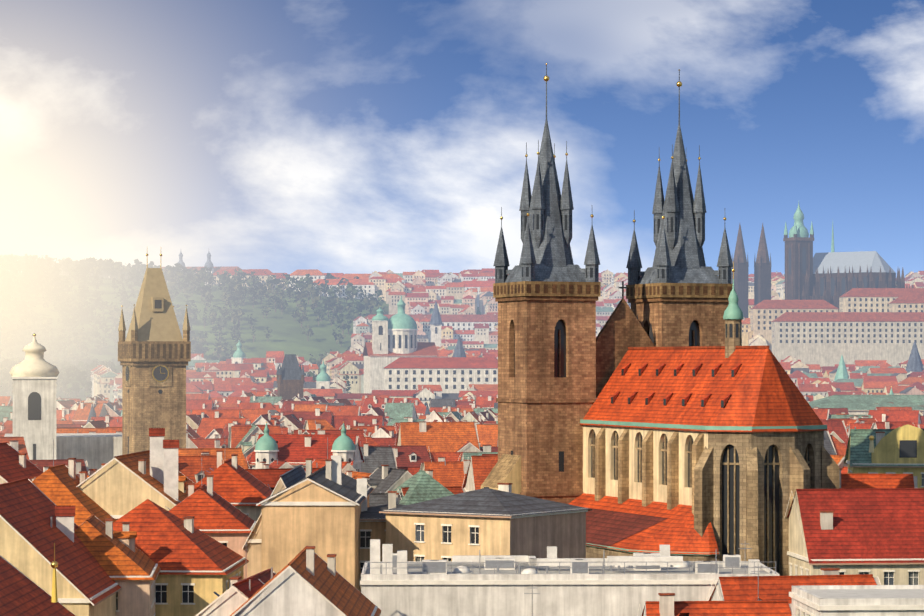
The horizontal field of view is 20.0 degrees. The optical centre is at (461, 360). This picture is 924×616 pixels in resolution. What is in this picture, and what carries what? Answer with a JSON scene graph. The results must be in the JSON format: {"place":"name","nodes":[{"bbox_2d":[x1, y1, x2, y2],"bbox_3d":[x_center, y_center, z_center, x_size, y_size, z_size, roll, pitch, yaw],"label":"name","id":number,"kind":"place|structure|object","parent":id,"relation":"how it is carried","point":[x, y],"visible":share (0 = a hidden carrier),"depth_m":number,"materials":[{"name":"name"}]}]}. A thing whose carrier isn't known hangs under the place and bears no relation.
{"place":"outdoors","nodes":[
{"label":"outdoors","id":0,"kind":"place"},
{"bbox_2d":[0,272,480,400],"bbox_3d":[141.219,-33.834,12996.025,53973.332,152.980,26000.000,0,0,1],"label":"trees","id":1,"kind":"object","parent":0,"point":[288,337],"depth_m":2441.43,"materials":[{"name":"green plant"}]},
{"bbox_2d":[0,253,605,398],"bbox_3d":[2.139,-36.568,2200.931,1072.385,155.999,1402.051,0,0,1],"label":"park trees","id":2,"kind":"object","parent":1,"relation":"on","point":[75,377],"visible":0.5,"depth_m":2444.20,"materials":[{"name":"green plant"}]},
{"bbox_2d":[0,416,914,506],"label":"city","id":3,"kind":"object","parent":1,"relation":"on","point":[414,462],"visible":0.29,"depth_m":474.74,"materials":[{"name":"paint"}]},
{"bbox_2d":[0,391,923,446],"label":"city buildings","id":4,"kind":"structure","parent":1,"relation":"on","point":[207,416],"depth_m":875.50,"materials":[{"name":"paint"}]},
{"bbox_2d":[4,63,923,575],"bbox_3d":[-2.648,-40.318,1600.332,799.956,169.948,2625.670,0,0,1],"label":"landmark buildings","id":5,"kind":"structure","parent":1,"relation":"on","point":[674,415],"depth_m":325.16,"materials":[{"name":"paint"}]},
{"bbox_2d":[90,268,923,414],"bbox_3d":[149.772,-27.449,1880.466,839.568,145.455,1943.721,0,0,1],"label":"city","id":6,"kind":"object","parent":1,"relation":"on","point":[460,297],"visible":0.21,"depth_m":1878.39,"materials":[{"name":"paint"}]},
{"bbox_2d":[0,424,923,615],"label":"houses","id":7,"kind":"structure","parent":0,"point":[153,531],"depth_m":252.93,"materials":[{"name":"paint"}]},
{"bbox_2d":[0,0,923,277],"label":"sky","id":8,"kind":"structure","parent":0,"point":[277,136],"materials":[{"name":"blue"}]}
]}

